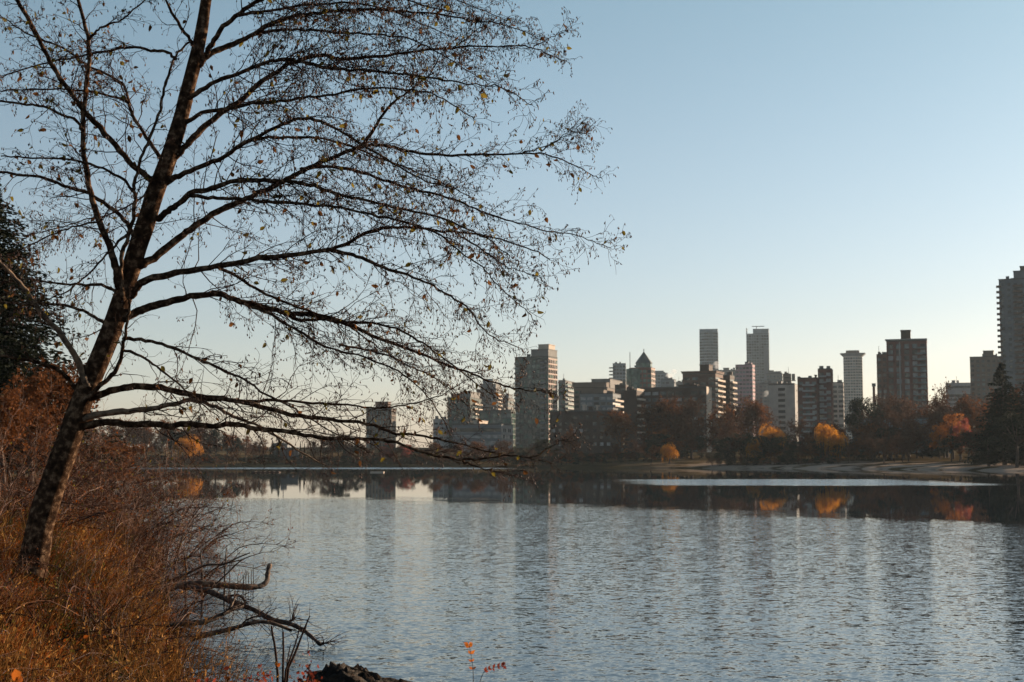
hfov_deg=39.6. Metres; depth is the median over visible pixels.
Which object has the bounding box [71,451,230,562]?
bare shrub
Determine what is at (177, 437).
evergreen tree
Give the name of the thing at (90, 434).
rusty tree
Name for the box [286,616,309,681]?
reed stem
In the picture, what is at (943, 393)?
bare tree
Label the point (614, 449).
bare tree
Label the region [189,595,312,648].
fallen branch
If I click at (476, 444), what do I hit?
rusty tree
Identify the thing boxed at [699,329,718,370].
skyscraper
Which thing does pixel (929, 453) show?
evergreen tree
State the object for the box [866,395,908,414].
bare tree
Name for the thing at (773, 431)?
willow tree
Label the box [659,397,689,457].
rusty tree
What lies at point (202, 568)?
dead stake
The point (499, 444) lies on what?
bare tree
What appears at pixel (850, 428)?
bare tree
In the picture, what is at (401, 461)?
shore bush
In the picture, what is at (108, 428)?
bare tree
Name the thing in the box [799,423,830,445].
bare tree
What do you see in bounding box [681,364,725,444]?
apartment tower
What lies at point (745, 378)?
office tower
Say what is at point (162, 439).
rusty tree
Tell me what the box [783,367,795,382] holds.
apartment tower
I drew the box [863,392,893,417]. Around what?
bare tree
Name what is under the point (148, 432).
rusty tree
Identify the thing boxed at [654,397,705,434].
bare tree
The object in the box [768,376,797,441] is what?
apartment block
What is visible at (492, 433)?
apartment block
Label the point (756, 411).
rusty tree
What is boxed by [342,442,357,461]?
bare tree
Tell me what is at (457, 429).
window
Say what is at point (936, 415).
bare tree
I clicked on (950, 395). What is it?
window
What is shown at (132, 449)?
rust bush
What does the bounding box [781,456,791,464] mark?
shore bush
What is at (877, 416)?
bare tree
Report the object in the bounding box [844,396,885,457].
bare tree
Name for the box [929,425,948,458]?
orange tree
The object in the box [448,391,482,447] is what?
apartment tower
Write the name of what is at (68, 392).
rusty tree
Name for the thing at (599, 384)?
terraced block
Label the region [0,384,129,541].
bare shrub
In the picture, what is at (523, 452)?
evergreen tree
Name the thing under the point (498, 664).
autumn sprig
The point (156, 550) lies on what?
bare shrub
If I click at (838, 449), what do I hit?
evergreen tree
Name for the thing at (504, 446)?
bare tree
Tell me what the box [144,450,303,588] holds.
bare shrub
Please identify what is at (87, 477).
bare shrub
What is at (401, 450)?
rusty tree
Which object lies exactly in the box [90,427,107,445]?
rusty tree
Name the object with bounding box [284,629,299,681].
reed stem
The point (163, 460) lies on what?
bare shrub
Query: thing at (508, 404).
apartment block
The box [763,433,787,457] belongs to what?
rust bush
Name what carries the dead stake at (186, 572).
in the lake water
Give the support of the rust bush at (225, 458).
on the ground at (924, 463)
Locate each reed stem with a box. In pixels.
[271,626,278,681]
[282,632,283,681]
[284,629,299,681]
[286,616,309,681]
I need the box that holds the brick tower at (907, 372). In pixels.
[885,330,927,413]
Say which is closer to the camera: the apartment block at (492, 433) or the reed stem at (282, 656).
the reed stem at (282, 656)
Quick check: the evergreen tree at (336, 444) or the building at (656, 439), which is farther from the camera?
the evergreen tree at (336, 444)
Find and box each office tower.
[609,362,625,380]
[735,362,754,434]
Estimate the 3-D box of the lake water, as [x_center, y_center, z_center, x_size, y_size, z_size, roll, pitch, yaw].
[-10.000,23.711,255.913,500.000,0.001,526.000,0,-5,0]
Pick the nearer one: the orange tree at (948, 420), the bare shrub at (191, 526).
the bare shrub at (191, 526)
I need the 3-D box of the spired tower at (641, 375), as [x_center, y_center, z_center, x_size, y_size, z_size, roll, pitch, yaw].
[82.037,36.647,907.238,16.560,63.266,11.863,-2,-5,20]
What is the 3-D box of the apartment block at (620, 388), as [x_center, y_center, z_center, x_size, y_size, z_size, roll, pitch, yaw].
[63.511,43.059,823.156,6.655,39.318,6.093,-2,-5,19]
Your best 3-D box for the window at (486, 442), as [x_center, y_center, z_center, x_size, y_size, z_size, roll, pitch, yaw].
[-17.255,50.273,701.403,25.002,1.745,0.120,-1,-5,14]
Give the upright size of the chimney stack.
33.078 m
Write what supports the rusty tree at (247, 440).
on the ground at (924, 463)
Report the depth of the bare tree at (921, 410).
548.22 m
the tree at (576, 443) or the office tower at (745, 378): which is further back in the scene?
the office tower at (745, 378)
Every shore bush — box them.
[79,451,126,479]
[147,455,158,462]
[216,454,227,463]
[260,454,272,462]
[268,456,276,462]
[352,455,363,462]
[398,456,408,464]
[616,453,624,461]
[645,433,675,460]
[711,437,738,464]
[712,453,721,463]
[718,433,748,463]
[720,456,733,465]
[741,456,750,464]
[775,456,787,464]
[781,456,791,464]
[811,440,827,459]
[958,432,983,459]
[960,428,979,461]
[1019,452,1023,465]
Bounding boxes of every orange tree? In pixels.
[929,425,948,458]
[939,413,970,458]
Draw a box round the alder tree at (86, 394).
[0,0,631,577]
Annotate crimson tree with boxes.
[379,443,394,463]
[400,444,413,463]
[949,418,971,458]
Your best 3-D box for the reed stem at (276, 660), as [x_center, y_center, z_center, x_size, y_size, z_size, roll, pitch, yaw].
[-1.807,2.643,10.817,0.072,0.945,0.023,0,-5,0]
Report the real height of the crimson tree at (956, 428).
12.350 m
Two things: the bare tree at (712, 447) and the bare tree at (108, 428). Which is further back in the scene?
the bare tree at (108, 428)
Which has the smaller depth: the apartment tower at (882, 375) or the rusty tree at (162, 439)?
the rusty tree at (162, 439)
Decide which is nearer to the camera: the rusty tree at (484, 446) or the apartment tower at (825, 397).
the rusty tree at (484, 446)
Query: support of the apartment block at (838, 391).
on the ground at (924, 463)
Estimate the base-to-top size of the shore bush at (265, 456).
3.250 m
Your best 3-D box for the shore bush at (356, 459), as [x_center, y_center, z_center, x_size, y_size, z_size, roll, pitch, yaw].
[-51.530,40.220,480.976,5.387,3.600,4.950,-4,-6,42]
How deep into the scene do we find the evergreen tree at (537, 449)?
469.28 m
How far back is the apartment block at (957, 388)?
1003.75 m
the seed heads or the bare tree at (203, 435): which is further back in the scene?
the bare tree at (203, 435)
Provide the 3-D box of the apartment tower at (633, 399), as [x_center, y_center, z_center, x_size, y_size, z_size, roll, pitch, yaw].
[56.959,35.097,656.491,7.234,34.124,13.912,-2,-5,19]
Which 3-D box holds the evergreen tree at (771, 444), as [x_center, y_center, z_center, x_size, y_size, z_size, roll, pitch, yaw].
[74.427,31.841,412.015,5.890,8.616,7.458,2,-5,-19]
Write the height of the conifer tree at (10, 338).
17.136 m
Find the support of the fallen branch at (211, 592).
in the lake water
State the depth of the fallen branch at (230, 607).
17.78 m
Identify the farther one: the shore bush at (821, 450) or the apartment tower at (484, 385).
the apartment tower at (484, 385)
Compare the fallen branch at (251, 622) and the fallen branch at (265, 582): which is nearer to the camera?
the fallen branch at (251, 622)
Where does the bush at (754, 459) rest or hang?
on the ground at (924, 463)
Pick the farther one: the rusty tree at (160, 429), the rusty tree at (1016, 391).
the rusty tree at (160, 429)
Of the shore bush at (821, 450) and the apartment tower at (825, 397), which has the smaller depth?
the shore bush at (821, 450)
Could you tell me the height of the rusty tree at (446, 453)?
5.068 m
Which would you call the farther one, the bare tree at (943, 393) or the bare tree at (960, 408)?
the bare tree at (943, 393)
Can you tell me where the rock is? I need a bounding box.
[301,661,411,681]
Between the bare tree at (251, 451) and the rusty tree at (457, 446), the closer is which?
the rusty tree at (457, 446)
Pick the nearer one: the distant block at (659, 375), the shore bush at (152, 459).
the shore bush at (152, 459)
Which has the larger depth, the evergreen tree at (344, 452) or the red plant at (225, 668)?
the evergreen tree at (344, 452)
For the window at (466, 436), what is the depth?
701.30 m
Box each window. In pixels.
[453,428,500,431]
[453,435,500,437]
[454,441,500,444]
[946,386,969,387]
[946,394,969,396]
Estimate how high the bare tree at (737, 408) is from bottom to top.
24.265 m
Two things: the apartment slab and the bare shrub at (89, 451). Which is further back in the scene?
the apartment slab
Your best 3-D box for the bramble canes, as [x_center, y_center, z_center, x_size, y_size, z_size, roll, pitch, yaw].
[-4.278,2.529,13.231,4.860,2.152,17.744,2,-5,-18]
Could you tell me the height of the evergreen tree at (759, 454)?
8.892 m
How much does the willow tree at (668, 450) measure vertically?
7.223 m
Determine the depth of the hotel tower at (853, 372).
1505.11 m
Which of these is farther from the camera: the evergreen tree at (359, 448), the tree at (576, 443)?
the evergreen tree at (359, 448)
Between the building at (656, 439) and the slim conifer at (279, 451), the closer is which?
the building at (656, 439)
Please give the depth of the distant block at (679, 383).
1402.16 m
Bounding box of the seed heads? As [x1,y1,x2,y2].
[0,503,290,681]
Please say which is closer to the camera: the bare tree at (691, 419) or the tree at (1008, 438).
the tree at (1008, 438)
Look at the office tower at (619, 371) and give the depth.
1302.79 m
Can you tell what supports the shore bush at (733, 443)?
on the ground at (924, 463)
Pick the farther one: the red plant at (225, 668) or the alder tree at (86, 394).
the alder tree at (86, 394)
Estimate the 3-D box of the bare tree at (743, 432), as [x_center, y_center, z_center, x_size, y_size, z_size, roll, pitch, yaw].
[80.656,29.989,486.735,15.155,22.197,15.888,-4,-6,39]
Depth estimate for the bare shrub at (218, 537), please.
34.56 m
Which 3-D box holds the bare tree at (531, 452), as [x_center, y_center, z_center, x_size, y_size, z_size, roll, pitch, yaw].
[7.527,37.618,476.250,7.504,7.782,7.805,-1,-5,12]
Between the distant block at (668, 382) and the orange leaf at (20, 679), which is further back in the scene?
the distant block at (668, 382)
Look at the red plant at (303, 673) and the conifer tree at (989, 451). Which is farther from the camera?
the conifer tree at (989, 451)
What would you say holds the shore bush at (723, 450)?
on the ground at (924, 463)
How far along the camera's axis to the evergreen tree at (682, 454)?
460.63 m
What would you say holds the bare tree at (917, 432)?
on the ground at (924, 463)
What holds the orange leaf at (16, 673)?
on the undergrowth grass at (69, 624)
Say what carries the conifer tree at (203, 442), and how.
on the ground at (924, 463)
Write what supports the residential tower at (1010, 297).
on the ground at (924, 463)
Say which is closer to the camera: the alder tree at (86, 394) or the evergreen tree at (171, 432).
the alder tree at (86, 394)
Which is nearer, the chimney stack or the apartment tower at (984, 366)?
the chimney stack
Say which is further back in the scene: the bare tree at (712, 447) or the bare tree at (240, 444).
the bare tree at (240, 444)
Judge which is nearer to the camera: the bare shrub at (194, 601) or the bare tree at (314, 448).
the bare shrub at (194, 601)
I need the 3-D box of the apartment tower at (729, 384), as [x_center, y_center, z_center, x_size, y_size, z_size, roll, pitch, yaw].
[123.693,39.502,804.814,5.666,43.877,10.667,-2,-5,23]
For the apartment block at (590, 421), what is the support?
on the ground at (924, 463)
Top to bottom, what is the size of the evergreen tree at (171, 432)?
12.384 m
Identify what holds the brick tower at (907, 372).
on the ground at (924, 463)
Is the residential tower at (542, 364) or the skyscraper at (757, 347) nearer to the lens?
the residential tower at (542, 364)
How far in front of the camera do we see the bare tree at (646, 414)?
485.06 m
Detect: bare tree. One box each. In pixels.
[105,425,128,444]
[110,426,133,444]
[185,421,217,461]
[194,428,224,460]
[229,433,245,460]
[243,444,258,456]
[305,438,319,462]
[315,440,332,455]
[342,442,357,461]
[382,445,399,456]
[459,447,470,457]
[480,447,495,456]
[493,442,506,454]
[496,440,516,456]
[524,445,543,458]
[609,442,624,460]
[631,399,666,443]
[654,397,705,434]
[660,425,688,458]
[670,396,710,457]
[704,436,718,456]
[712,392,752,456]
[715,411,744,446]
[736,396,765,456]
[757,405,782,436]
[781,416,808,444]
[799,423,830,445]
[843,423,864,458]
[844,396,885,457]
[856,400,897,457]
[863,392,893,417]
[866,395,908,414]
[877,407,924,458]
[885,398,925,417]
[901,415,931,457]
[913,402,932,417]
[922,394,958,432]
[922,407,972,457]
[923,377,954,432]
[938,393,979,456]
[954,392,990,429]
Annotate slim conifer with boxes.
[269,440,275,457]
[275,440,282,457]
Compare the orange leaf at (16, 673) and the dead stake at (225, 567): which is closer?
the orange leaf at (16, 673)
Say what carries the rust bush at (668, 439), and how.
on the ground at (924, 463)
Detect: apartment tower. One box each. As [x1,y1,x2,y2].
[366,401,395,447]
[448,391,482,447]
[477,379,502,409]
[624,386,645,452]
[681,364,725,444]
[723,372,737,437]
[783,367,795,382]
[797,375,818,445]
[818,366,833,446]
[876,352,887,411]
[970,350,1001,418]
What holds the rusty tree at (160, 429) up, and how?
on the ground at (924, 463)
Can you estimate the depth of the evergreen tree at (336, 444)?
494.84 m
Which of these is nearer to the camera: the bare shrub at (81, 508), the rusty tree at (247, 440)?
the bare shrub at (81, 508)
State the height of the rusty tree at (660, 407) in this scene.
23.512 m
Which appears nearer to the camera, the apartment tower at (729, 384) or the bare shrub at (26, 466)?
the bare shrub at (26, 466)
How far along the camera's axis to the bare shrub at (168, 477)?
51.28 m
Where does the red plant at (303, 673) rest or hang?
on the ground at (924, 463)
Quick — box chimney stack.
[872,383,875,402]
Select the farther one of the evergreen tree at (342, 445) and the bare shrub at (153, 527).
the evergreen tree at (342, 445)
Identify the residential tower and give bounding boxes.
[514,344,557,447]
[996,266,1023,402]
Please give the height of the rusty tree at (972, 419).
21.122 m
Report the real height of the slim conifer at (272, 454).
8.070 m
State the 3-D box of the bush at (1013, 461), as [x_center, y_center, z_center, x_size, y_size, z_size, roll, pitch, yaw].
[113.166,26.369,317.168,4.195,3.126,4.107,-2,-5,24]
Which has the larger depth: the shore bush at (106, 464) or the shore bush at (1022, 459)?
the shore bush at (1022, 459)
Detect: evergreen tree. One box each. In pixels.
[163,429,176,455]
[170,431,187,460]
[205,429,228,461]
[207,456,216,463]
[225,438,241,461]
[322,440,341,458]
[333,434,345,460]
[338,436,353,459]
[352,443,367,454]
[403,444,419,462]
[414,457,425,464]
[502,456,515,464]
[510,447,522,458]
[516,447,531,460]
[533,438,553,463]
[645,438,660,458]
[670,441,693,458]
[682,433,709,458]
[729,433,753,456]
[740,433,760,461]
[742,435,769,464]
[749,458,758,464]
[759,436,780,460]
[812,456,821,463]
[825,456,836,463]
[831,444,847,461]
[920,440,939,457]
[933,445,945,457]
[939,435,960,461]
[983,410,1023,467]
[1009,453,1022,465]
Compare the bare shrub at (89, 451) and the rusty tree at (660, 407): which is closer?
the bare shrub at (89, 451)
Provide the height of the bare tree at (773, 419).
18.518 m
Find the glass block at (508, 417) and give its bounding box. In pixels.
[479,407,515,445]
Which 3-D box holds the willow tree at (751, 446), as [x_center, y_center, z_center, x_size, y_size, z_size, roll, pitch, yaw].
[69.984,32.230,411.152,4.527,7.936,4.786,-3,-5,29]
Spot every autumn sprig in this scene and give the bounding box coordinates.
[464,642,475,681]
[480,661,506,681]
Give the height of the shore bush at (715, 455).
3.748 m
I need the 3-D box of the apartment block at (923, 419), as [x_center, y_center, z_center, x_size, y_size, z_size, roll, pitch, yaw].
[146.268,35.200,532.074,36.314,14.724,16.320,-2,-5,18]
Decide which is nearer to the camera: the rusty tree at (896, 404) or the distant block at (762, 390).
the rusty tree at (896, 404)
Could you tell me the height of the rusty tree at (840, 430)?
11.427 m
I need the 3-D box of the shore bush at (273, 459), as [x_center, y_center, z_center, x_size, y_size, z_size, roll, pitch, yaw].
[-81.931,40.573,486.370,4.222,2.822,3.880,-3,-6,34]
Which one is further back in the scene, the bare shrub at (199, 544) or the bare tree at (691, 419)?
the bare tree at (691, 419)
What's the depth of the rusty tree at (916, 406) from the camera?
557.07 m
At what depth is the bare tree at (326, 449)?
491.92 m
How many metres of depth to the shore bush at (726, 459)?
410.81 m
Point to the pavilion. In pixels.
(294, 453)
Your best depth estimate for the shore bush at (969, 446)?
373.45 m
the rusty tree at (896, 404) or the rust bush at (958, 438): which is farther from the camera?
the rusty tree at (896, 404)
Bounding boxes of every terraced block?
[572,379,621,409]
[579,386,623,418]
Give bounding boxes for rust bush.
[73,437,142,492]
[107,437,154,480]
[218,454,232,463]
[651,429,684,459]
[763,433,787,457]
[946,429,973,461]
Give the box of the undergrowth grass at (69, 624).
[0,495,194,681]
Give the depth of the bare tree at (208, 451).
493.70 m
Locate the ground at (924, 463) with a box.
[0,447,1023,681]
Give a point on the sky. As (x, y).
(830, 177)
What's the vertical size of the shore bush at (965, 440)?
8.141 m
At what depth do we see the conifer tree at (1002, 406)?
329.38 m
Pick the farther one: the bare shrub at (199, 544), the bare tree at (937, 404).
the bare tree at (937, 404)
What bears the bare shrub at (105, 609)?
on the ground at (924, 463)
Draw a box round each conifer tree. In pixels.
[0,179,126,472]
[175,415,217,459]
[959,362,1023,464]
[972,423,1002,465]
[993,382,1023,461]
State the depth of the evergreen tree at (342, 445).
500.46 m
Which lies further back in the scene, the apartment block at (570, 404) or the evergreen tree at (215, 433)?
the apartment block at (570, 404)
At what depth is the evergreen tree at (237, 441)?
496.99 m
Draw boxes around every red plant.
[190,666,230,681]
[239,650,322,681]
[290,669,314,681]
[303,670,316,681]
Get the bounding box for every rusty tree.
[0,381,44,488]
[1,360,67,485]
[13,354,102,464]
[83,429,97,443]
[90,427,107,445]
[118,419,148,455]
[131,427,158,461]
[146,430,166,454]
[154,418,178,454]
[167,419,196,453]
[219,432,239,458]
[240,433,253,457]
[248,439,268,456]
[395,445,403,458]
[428,441,444,455]
[442,448,450,455]
[453,444,463,456]
[466,441,484,462]
[473,441,489,456]
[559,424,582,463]
[596,407,640,460]
[641,395,683,439]
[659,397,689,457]
[698,403,741,446]
[736,397,774,436]
[814,419,839,457]
[830,425,851,458]
[886,394,914,416]
[906,397,925,416]
[952,391,989,432]
[988,384,1023,413]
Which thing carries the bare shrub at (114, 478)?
on the ground at (924, 463)
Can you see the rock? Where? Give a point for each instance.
(337, 672)
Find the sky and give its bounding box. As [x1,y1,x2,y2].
[0,0,1023,447]
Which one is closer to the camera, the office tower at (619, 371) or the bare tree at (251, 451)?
the bare tree at (251, 451)
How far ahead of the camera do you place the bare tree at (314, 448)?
492.03 m
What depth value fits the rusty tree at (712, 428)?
473.64 m
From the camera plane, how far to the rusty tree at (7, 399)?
49.53 m
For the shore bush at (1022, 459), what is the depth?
308.52 m
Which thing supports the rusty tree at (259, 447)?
on the ground at (924, 463)
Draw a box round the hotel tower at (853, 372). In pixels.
[840,350,865,442]
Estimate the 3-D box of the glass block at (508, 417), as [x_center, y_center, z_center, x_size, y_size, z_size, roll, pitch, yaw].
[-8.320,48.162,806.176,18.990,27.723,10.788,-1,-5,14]
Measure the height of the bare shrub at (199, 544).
4.498 m
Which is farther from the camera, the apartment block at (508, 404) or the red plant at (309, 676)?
the apartment block at (508, 404)
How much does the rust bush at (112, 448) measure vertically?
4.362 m
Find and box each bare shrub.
[0,365,154,517]
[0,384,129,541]
[0,394,204,509]
[0,527,99,621]
[3,415,169,543]
[8,428,193,539]
[18,403,166,539]
[55,511,216,675]
[67,431,251,578]
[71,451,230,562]
[74,396,222,525]
[90,443,228,520]
[103,512,233,595]
[110,470,216,598]
[131,503,260,632]
[140,419,277,563]
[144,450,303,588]
[169,459,278,551]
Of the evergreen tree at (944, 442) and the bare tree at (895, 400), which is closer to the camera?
the evergreen tree at (944, 442)
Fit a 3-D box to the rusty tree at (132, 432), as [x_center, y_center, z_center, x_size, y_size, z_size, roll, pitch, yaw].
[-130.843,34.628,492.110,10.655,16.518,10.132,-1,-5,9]
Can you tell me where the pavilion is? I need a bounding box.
[269,443,299,458]
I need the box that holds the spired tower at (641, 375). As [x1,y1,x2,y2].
[626,349,654,388]
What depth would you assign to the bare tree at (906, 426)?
422.85 m
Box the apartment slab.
[643,383,711,451]
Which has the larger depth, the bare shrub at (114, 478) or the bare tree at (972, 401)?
the bare tree at (972, 401)
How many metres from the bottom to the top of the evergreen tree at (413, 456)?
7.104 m
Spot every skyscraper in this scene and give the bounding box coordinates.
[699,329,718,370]
[746,326,769,382]
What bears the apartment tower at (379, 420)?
on the ground at (924, 463)
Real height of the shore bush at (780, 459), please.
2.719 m
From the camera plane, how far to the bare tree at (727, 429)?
445.59 m
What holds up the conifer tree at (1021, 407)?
on the ground at (924, 463)
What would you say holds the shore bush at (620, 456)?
on the ground at (924, 463)
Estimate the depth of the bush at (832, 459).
396.66 m
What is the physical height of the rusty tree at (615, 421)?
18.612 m
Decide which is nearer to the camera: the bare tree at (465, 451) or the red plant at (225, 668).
the red plant at (225, 668)
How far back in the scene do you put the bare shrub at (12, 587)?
12.84 m
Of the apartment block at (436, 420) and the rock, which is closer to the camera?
the rock
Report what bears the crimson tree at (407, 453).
on the ground at (924, 463)
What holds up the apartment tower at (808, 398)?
on the ground at (924, 463)
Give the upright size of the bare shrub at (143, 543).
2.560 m
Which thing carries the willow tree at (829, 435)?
on the ground at (924, 463)
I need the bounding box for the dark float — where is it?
[252,471,280,472]
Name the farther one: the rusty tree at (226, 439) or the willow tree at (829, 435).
the rusty tree at (226, 439)
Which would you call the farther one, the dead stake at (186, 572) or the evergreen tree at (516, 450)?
the evergreen tree at (516, 450)
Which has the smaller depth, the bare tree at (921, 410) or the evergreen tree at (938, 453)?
the evergreen tree at (938, 453)
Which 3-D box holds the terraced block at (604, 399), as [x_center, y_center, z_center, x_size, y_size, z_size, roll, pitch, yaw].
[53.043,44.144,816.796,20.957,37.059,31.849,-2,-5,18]
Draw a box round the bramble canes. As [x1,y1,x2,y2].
[0,501,300,681]
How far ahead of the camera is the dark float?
260.10 m
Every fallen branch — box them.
[134,563,271,601]
[154,572,253,640]
[164,540,249,583]
[182,583,350,648]
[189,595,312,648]
[202,556,249,597]
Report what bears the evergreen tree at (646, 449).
on the ground at (924, 463)
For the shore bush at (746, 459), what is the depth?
407.72 m
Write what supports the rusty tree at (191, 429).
on the ground at (924, 463)
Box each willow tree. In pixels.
[174,433,204,462]
[659,441,678,463]
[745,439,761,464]
[758,424,786,461]
[814,423,849,461]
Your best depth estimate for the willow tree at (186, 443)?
482.98 m
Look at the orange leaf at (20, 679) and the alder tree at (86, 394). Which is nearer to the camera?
the orange leaf at (20, 679)
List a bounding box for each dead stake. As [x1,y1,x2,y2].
[183,556,193,598]
[191,552,210,598]
[220,548,229,593]
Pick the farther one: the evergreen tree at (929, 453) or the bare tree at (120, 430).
the bare tree at (120, 430)
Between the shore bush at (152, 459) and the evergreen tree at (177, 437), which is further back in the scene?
the evergreen tree at (177, 437)
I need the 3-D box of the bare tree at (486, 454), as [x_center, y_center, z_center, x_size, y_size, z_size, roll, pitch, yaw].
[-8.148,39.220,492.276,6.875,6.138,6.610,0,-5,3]
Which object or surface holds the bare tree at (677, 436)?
on the ground at (924, 463)
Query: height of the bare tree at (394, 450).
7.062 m
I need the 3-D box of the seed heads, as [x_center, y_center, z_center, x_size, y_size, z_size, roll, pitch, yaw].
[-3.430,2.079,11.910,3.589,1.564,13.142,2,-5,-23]
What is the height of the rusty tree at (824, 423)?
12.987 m
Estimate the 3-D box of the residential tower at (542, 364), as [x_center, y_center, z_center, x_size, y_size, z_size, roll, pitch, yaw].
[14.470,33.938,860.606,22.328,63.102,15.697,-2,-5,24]
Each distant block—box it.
[655,371,667,386]
[661,377,675,386]
[676,380,682,386]
[718,368,735,407]
[755,378,773,434]
[766,370,782,382]
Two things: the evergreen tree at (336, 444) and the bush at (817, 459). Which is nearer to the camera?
the bush at (817, 459)
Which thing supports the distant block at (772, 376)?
on the ground at (924, 463)
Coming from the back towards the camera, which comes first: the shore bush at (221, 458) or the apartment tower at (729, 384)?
the apartment tower at (729, 384)
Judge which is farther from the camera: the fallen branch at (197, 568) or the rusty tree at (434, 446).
the rusty tree at (434, 446)
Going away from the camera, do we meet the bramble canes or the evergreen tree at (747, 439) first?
the bramble canes
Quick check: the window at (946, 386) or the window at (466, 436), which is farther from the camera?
the window at (946, 386)
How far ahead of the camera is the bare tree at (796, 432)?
434.82 m
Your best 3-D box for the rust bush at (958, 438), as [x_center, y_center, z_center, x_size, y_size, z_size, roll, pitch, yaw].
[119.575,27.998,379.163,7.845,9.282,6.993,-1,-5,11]
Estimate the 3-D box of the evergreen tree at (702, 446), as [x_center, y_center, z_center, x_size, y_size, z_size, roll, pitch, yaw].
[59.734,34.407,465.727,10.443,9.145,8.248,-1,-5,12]
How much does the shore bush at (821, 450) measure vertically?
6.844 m
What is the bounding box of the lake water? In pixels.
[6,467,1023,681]
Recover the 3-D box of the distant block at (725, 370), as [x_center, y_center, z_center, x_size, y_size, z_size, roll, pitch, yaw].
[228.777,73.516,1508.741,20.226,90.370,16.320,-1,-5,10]
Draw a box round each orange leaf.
[12,669,20,681]
[15,676,22,681]
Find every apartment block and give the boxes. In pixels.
[433,416,448,448]
[452,420,512,451]
[503,394,513,409]
[550,405,622,453]
[558,374,573,410]
[615,381,627,448]
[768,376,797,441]
[833,380,844,440]
[852,418,950,453]
[946,377,970,417]
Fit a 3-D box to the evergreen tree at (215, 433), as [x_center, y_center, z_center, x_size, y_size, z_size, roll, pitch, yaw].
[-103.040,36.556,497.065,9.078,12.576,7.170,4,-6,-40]

